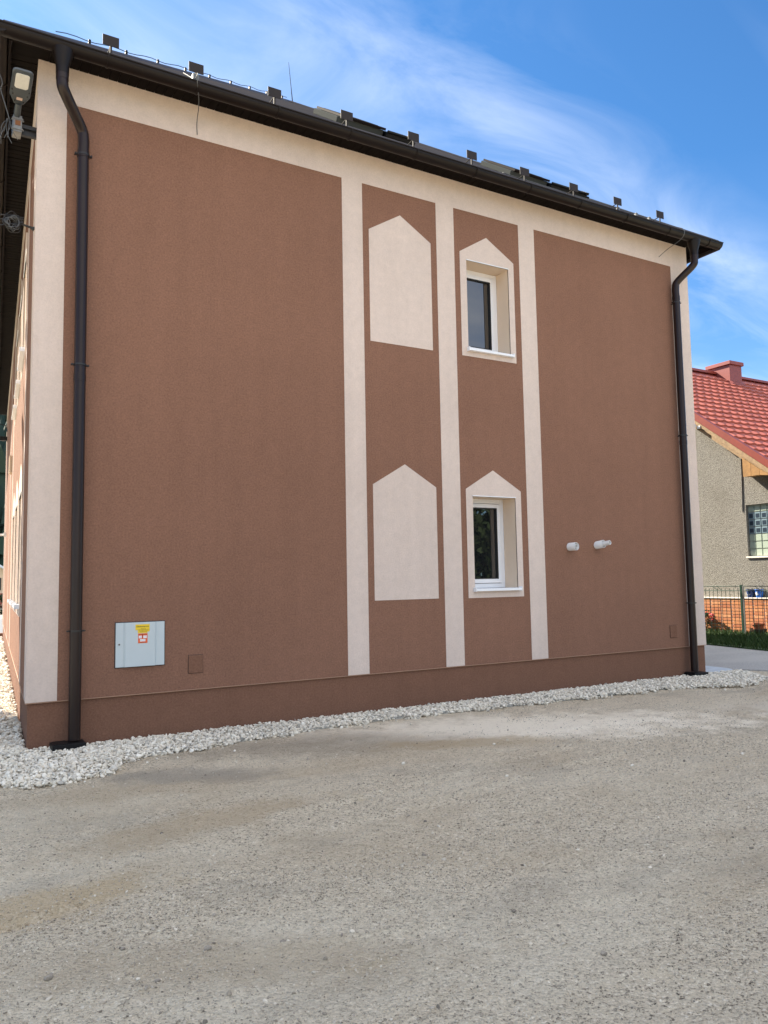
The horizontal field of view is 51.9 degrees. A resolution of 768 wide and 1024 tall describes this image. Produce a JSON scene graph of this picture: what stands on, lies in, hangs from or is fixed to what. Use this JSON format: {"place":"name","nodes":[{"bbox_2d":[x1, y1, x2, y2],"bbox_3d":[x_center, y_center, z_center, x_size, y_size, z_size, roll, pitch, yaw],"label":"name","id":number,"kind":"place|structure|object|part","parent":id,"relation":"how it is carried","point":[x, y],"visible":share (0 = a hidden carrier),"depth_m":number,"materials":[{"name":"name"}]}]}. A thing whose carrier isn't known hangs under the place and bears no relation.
{"place":"outdoors","nodes":[
{"label":"outdoors","id":0,"kind":"place"},
{"bbox_2d":[0,619,2,632],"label":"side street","id":1,"kind":"structure","parent":0,"point":[1,628],"depth_m":32.02,"materials":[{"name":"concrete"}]},
{"bbox_2d":[0,671,767,1023],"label":"gravel yard","id":2,"kind":"structure","parent":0,"point":[200,813],"depth_m":4.44,"materials":[{"name":"grey gravel"}]},
{"bbox_2d":[44,974,53,980],"bbox_3d":[-1.407,1.956,3.310,0.041,0.026,0.031,2,-6,-30],"label":"loose stone","id":3,"kind":"object","parent":2,"relation":"on","point":[48,977],"visible":1,"depth_m":3.30,"materials":[{"name":"grey stone"}]},
{"bbox_2d":[204,945,211,950],"bbox_3d":[-0.793,1.963,3.548,0.034,0.024,0.024,2,-6,-30],"label":"loose stone","id":4,"kind":"object","parent":2,"relation":"on","point":[208,947],"visible":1,"depth_m":3.54,"materials":[{"name":"grey stone"}]},
{"bbox_2d":[0,715,767,1023],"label":"loose stones","id":5,"kind":"object","parent":2,"relation":"on","point":[228,993],"visible":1,"depth_m":4.43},
{"bbox_2d":[17,669,767,785],"bbox_3d":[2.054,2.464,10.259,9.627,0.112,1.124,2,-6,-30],"label":"white pebbles","id":6,"kind":"object","parent":2,"relation":"on","point":[735,677],"visible":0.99,"depth_m":9.85,"materials":[{"name":"white gravel"}]},
{"bbox_2d":[0,636,24,751],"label":"white pebbles","id":7,"kind":"object","parent":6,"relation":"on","point":[11,735],"visible":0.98,"depth_m":9.80,"materials":[{"name":"white gravel"}]},
{"bbox_2d":[0,734,178,788],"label":"white pebbles","id":8,"kind":"object","parent":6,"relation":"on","point":[29,769],"visible":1,"depth_m":7.18,"materials":[{"name":"white gravel"}]},
{"bbox_2d":[52,679,767,789],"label":"stray pebbles","id":9,"kind":"object","parent":2,"relation":"on","point":[362,726],"visible":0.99,"depth_m":8.31,"materials":[{"name":"white stone"}]},
{"bbox_2d":[0,0,767,380],"label":"sky","id":10,"kind":"structure","parent":0,"point":[649,105],"materials":[{"name":"blue"}]},
{"bbox_2d":[485,680,767,777],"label":"fine gravel","id":11,"kind":"structure","parent":0,"point":[681,727],"depth_m":8.89,"materials":[{"name":"grey gravel"}]},
{"bbox_2d":[705,666,732,671],"bbox_3d":[5.281,2.722,13.720,1.010,0.040,1.570,2,-6,-30],"label":"concrete apron","id":12,"kind":"object","parent":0,"point":[712,669],"visible":0.05,"depth_m":13.34,"materials":[{"name":"grey concrete"}]},
{"bbox_2d":[704,645,767,670],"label":"road","id":13,"kind":"structure","parent":0,"point":[736,658],"depth_m":15.11,"materials":[{"name":"grey asphalt"}]},
{"bbox_2d":[706,627,767,650],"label":"grass verge","id":14,"kind":"object","parent":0,"point":[723,645],"depth_m":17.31,"materials":[{"name":"green plant"}]},
{"bbox_2d":[704,608,713,629],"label":"red flowers","id":15,"kind":"object","parent":14,"relation":"on","point":[712,615],"visible":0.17,"depth_m":21.73,"materials":[{"name":"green plant"}]},
{"bbox_2d":[703,585,767,635],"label":"wire fence","id":16,"kind":"object","parent":14,"relation":"on","point":[742,603],"visible":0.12,"depth_m":20.17,"materials":[{"name":"green"}]},
{"bbox_2d":[749,623,766,633],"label":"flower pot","id":17,"kind":"object","parent":14,"relation":"on","point":[758,627],"visible":0.79,"depth_m":20.21,"materials":[{"name":"ceramic"}]},
{"bbox_2d":[746,589,753,597],"bbox_3d":[9.734,2.163,20.944,0.224,0.215,0.231,2,-6,-30],"label":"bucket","id":18,"kind":"object","parent":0,"point":[750,594],"visible":0.74,"depth_m":20.87,"materials":[{"name":"blue plastic"}]},
{"bbox_2d":[754,589,763,597],"bbox_3d":[9.863,2.141,20.720,0.227,0.215,0.231,2,-6,-30],"label":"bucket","id":19,"kind":"object","parent":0,"point":[758,593],"visible":0.77,"depth_m":20.65,"materials":[{"name":"blue plastic"}]},
{"label":"ground","id":20,"kind":"structure","parent":0,"visible":0},
{"bbox_2d":[0,594,2,613],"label":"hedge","id":21,"kind":"object","parent":20,"relation":"on","point":[1,599],"visible":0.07,"depth_m":47.89,"materials":[{"name":"green plant"}]},
{"bbox_2d":[0,565,3,605],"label":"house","id":22,"kind":"structure","parent":20,"relation":"on","point":[1,579],"depth_m":61.66,"materials":[{"name":"white paint"}]},
{"bbox_2d":[0,19,723,751],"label":"brown building","id":23,"kind":"structure","parent":20,"relation":"on","point":[310,411],"depth_m":9.70,"materials":[{"name":"brown paint"}]},
{"bbox_2d":[0,424,7,440],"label":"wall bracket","id":24,"kind":"object","parent":23,"relation":"attached to","point":[3,438],"depth_m":23.74,"materials":[{"name":"black metal"}]},
{"bbox_2d":[0,211,34,232],"bbox_3d":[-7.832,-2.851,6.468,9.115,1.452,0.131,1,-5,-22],"label":"cable anchor","id":25,"kind":"object","parent":23,"relation":"attached to","point":[16,218],"visible":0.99,"depth_m":8.12,"materials":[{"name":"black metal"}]},
{"bbox_2d":[0,67,36,142],"bbox_3d":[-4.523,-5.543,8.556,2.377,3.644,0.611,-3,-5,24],"label":"wall street lamp","id":26,"kind":"object","parent":23,"relation":"attached to","point":[21,85],"visible":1,"depth_m":8.06,"materials":[{"name":"black metal"}]},
{"bbox_2d":[114,620,164,668],"bbox_3d":[-2.564,1.391,8.301,0.520,0.474,0.041,2,-6,-30],"label":"meter cabinet","id":27,"kind":"object","parent":23,"relation":"attached to","point":[139,643],"visible":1,"depth_m":8.28,"materials":[{"name":"grey metal"}]},
{"bbox_3d":[-2.562,1.390,8.297,0.504,0.458,0.028,2,-6,-30],"label":"door","id":28,"kind":"part","parent":27,"relation":"part of","materials":[{"name":"grey metal"}]},
{"bbox_2d":[313,106,414,144],"bbox_3d":[-0.296,-5.804,11.819,1.250,0.718,0.938,2,-6,-30],"label":"roof window","id":29,"kind":"structure","parent":23,"relation":"in","point":[335,116],"depth_m":11.51,"materials":[{"name":"grey"}]},
{"bbox_2d":[466,270,497,351],"bbox_3d":[1.323,-2.840,11.341,0.739,1.254,0.074,2,-6,-30],"label":"window","id":30,"kind":"structure","parent":23,"relation":"in","point":[481,288],"depth_m":11.39,"materials":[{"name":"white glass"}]},
{"bbox_2d":[473,499,504,587],"bbox_3d":[1.381,0.440,11.061,0.739,1.244,0.074,2,-6,-30],"label":"window","id":31,"kind":"structure","parent":23,"relation":"in","point":[489,560],"depth_m":11.11,"materials":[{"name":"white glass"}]},
{"bbox_2d":[480,159,588,198],"bbox_3d":[2.589,-5.711,13.499,1.630,0.718,0.938,2,-6,-30],"label":"roof window","id":32,"kind":"structure","parent":23,"relation":"in","point":[490,164],"depth_m":13.13,"materials":[{"name":"grey"}]},
{"bbox_2d":[567,542,578,550],"bbox_3d":[2.741,0.502,11.439,0.116,0.119,0.145,3,-6,-36],"label":"vent pipe","id":33,"kind":"object","parent":23,"relation":"attached to","point":[572,546],"visible":1,"depth_m":11.40,"materials":[{"name":"white plastic"}]},
{"bbox_2d":[594,540,610,548],"bbox_3d":[3.244,0.480,11.683,0.116,0.133,0.253,3,-7,-41],"label":"vent pipe","id":34,"kind":"object","parent":23,"relation":"attached to","point":[600,544],"visible":1,"depth_m":11.66,"materials":[{"name":"white plastic"}]},
{"bbox_2d":[692,360,767,631],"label":"grey roughcast house","id":35,"kind":"structure","parent":20,"relation":"on","point":[731,415],"depth_m":21.85,"materials":[{"name":"tile"}]},
{"bbox_2d":[748,503,767,555],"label":"glass block window","id":36,"kind":"structure","parent":35,"relation":"in","point":[757,514],"depth_m":20.99,"materials":[{"name":"glass"}]},
{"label":"hill","id":37,"kind":"structure","parent":0,"visible":0},
{"bbox_2d":[0,415,6,565],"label":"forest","id":38,"kind":"object","parent":37,"relation":"on","point":[3,420],"visible":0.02,"depth_m":118.04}
]}

